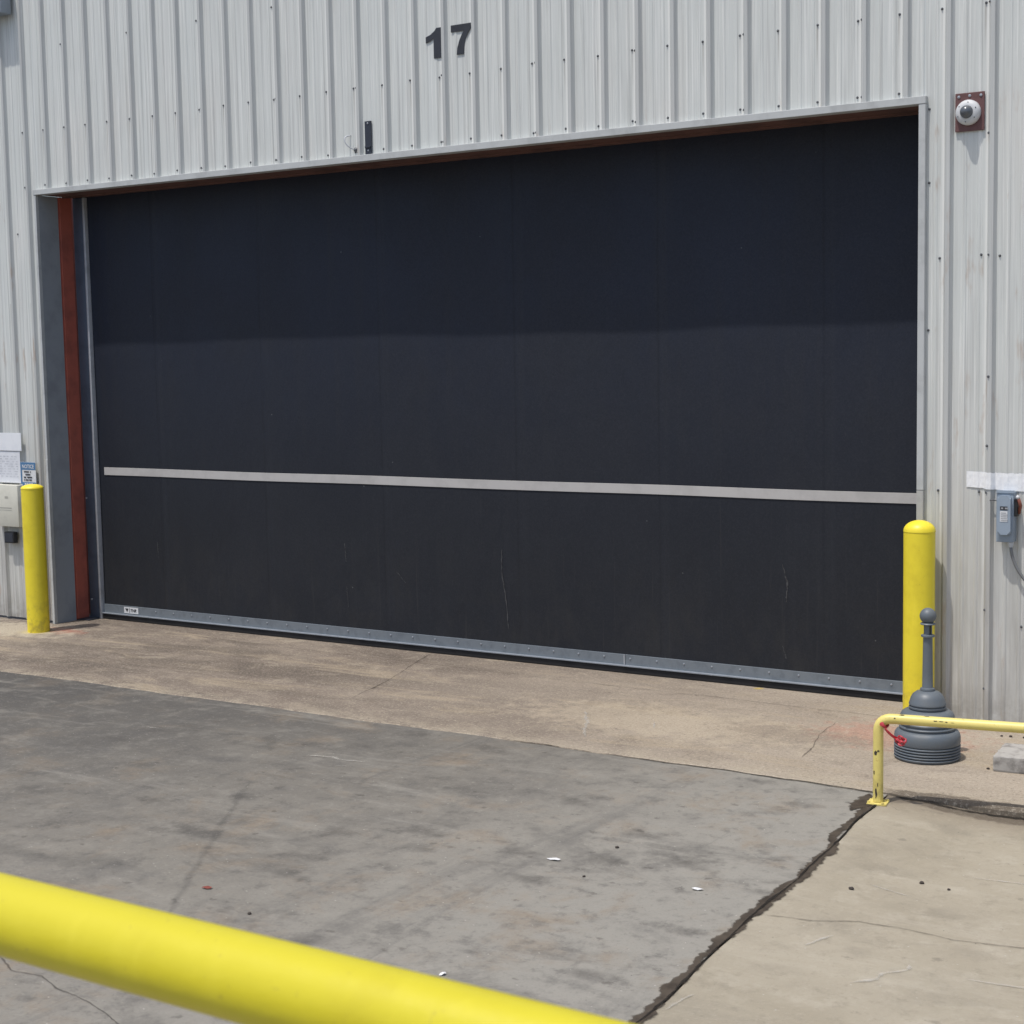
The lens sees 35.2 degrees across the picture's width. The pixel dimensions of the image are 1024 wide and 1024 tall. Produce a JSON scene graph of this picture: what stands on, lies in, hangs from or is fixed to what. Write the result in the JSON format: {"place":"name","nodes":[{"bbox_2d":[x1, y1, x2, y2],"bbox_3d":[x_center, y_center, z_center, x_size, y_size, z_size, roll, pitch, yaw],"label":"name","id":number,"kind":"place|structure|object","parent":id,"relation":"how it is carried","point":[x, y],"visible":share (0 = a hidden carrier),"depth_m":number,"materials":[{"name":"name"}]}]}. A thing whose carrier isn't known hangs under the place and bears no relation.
{"place":"outdoors","nodes":[
{"label":"outdoors","id":0,"kind":"place"},
{"bbox_2d":[0,872,632,1023],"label":"barrier rail","id":1,"kind":"object","parent":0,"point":[234,975],"visible":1,"depth_m":1.61,"materials":[{"name":"yellow metal"}]},
{"bbox_2d":[0,671,886,1023],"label":"pavement","id":2,"kind":"structure","parent":0,"point":[426,851],"depth_m":8.99,"materials":[{"name":"grey concrete"}]},
{"bbox_2d":[629,795,883,1023],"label":"wet joint","id":3,"kind":"object","parent":2,"relation":"on","point":[666,989],"visible":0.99,"depth_m":7.69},
{"bbox_2d":[850,793,871,809],"bbox_3d":[2.074,1.725,9.598,0.300,0.001,0.284,-3,6,-17],"label":"wet joint","id":4,"kind":"object","parent":2,"relation":"on","point":[861,802],"visible":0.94,"depth_m":9.58,"materials":[{"name":"grey concrete"}]},
{"bbox_2d":[0,614,1023,817],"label":"concrete apron","id":5,"kind":"object","parent":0,"point":[816,738],"visible":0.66,"depth_m":12.50,"materials":[{"name":"beige concrete"}]},
{"bbox_2d":[20,484,49,632],"bbox_3d":[-4.770,0.470,16.134,0.224,1.505,0.224,3,7,33],"label":"bollard","id":6,"kind":"object","parent":5,"relation":"on","point":[35,555],"visible":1,"depth_m":16.05,"materials":[{"name":"yellow metal"}]},
{"bbox_2d":[0,0,1023,722],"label":"warehouse wall","id":7,"kind":"structure","parent":5,"relation":"on","point":[114,96],"depth_m":13.02,"materials":[{"name":"metal"}]},
{"bbox_2d":[0,0,10,16],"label":"wall light","id":8,"kind":"object","parent":7,"relation":"attached to","point":[5,7],"visible":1,"depth_m":16.11,"materials":[{"name":"grey metal"}]},
{"bbox_2d":[0,451,20,482],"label":"faded notice","id":9,"kind":"object","parent":7,"relation":"attached to","point":[10,471],"visible":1,"depth_m":16.79,"materials":[{"name":"white paper"}]},
{"bbox_2d":[0,484,21,526],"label":"cream box","id":10,"kind":"object","parent":7,"relation":"attached to","point":[10,507],"visible":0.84,"depth_m":16.73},
{"bbox_2d":[0,433,21,450],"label":"blank sign","id":11,"kind":"object","parent":7,"relation":"attached to","point":[10,441],"visible":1,"depth_m":16.74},
{"bbox_2d":[4,531,17,542],"bbox_3d":[-5.238,0.265,16.850,0.148,0.117,0.059,3,7,33],"label":"outlet box","id":12,"kind":"object","parent":7,"relation":"attached to","point":[10,536],"visible":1,"depth_m":16.82,"materials":[{"name":"plastic"}]},
{"bbox_2d":[20,462,36,485],"bbox_3d":[-4.992,-0.318,16.648,0.230,0.393,0.009,3,7,33],"label":"notice sign","id":13,"kind":"object","parent":7,"relation":"attached to","point":[28,472],"visible":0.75,"depth_m":16.64,"materials":[{"name":"paper"}]},
{"bbox_2d":[344,135,356,151],"bbox_3d":[-1.398,-3.202,14.010,0.120,0.150,0.047,-1,6,3],"label":"wire hook","id":14,"kind":"object","parent":7,"relation":"attached to","point":[355,149],"visible":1,"depth_m":14.00,"materials":[{"name":"metal"}]},
{"bbox_2d":[365,121,371,153],"bbox_3d":[-1.242,-3.230,13.905,0.069,0.280,0.024,3,7,33],"label":"wall bracket","id":15,"kind":"object","parent":7,"relation":"attached to","point":[368,137],"depth_m":13.90,"materials":[{"name":"black metal"}]},
{"bbox_2d":[426,27,440,58],"bbox_3d":[-0.655,-3.912,13.460,0.156,0.247,0.003,3,7,33],"label":"digit one","id":16,"kind":"object","parent":7,"relation":"attached to","point":[435,36],"visible":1,"depth_m":13.44,"materials":[{"name":"black paint"}]},
{"bbox_2d":[451,23,470,54],"bbox_3d":[-0.420,-3.903,13.307,0.201,0.243,0.003,3,7,33],"label":"digit seven","id":17,"kind":"object","parent":7,"relation":"attached to","point":[465,28],"visible":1,"depth_m":13.30,"materials":[{"name":"black paint"}]},
{"bbox_2d":[72,115,918,701],"bbox_3d":[-0.639,-0.935,14.374,9.103,4.450,0.148,3,7,33],"label":"roll up door","id":18,"kind":"structure","parent":7,"relation":"attached to","point":[650,407],"depth_m":13.82,"materials":[{"name":"rubber"}]},
{"bbox_2d":[955,91,984,131],"bbox_3d":[3.124,-2.749,11.049,0.202,0.260,0.113,3,7,33],"label":"security camera","id":19,"kind":"object","parent":7,"relation":"attached to","point":[970,111],"visible":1,"depth_m":11.05,"materials":[{"name":"metal"}]},
{"bbox_2d":[966,471,1023,491],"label":"sign","id":20,"kind":"object","parent":7,"relation":"attached to","point":[1000,481],"visible":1,"depth_m":11.22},
{"bbox_2d":[990,490,1023,580],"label":"disconnect switch","id":21,"kind":"object","parent":7,"relation":"attached to","point":[1008,507],"visible":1,"depth_m":11.11,"materials":[{"name":"metal"}]},
{"bbox_2d":[500,738,887,793],"bbox_3d":[1.112,1.646,10.519,2.850,0.012,0.056,3,7,33],"label":"slab joint","id":22,"kind":"object","parent":5,"relation":"on","point":[676,763],"visible":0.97,"depth_m":10.57,"materials":[{"name":"grey concrete"}]},
{"bbox_2d":[903,520,935,708],"bbox_3d":[2.890,0.794,11.447,0.224,1.482,0.224,3,7,33],"label":"bollard","id":23,"kind":"object","parent":5,"relation":"on","point":[918,566],"visible":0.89,"depth_m":11.35,"materials":[{"name":"yellow metal"}]},
{"bbox_2d":[894,608,960,764],"bbox_3d":[2.711,1.115,10.513,0.425,0.991,0.425,3,7,33],"label":"ash receptacle","id":24,"kind":"object","parent":5,"relation":"on","point":[924,745],"visible":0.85,"depth_m":10.42,"materials":[{"name":"plastic"}]},
{"bbox_2d":[866,714,1023,806],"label":"guard rail","id":25,"kind":"object","parent":5,"relation":"on","point":[876,799],"visible":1,"depth_m":9.43,"materials":[{"name":"yellow metal"}]},
{"bbox_2d":[880,722,906,746],"bbox_3d":[2.241,1.293,9.487,0.182,0.152,0.078,3,7,33],"label":"ribbon","id":26,"kind":"object","parent":25,"relation":"attached to","point":[900,740],"visible":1,"depth_m":9.45,"materials":[{"name":"red plastic"}]},
{"bbox_2d":[993,743,1023,773],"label":"concrete block","id":27,"kind":"object","parent":5,"relation":"on","point":[1008,757],"depth_m":10.16,"materials":[{"name":"grey concrete"}]},
{"bbox_2d":[655,811,869,1009],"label":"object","id":28,"kind":"structure","parent":0,"point":[680,986],"depth_m":7.60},
{"bbox_2d":[643,795,1023,1023],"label":"pavement","id":29,"kind":"structure","parent":0,"point":[888,939],"depth_m":7.40,"materials":[{"name":"beige concrete"}]},
{"bbox_2d":[893,795,1023,819],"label":"slab joint","id":30,"kind":"object","parent":29,"relation":"on","point":[936,803],"visible":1,"depth_m":9.50,"materials":[{"name":"black"}]}
]}

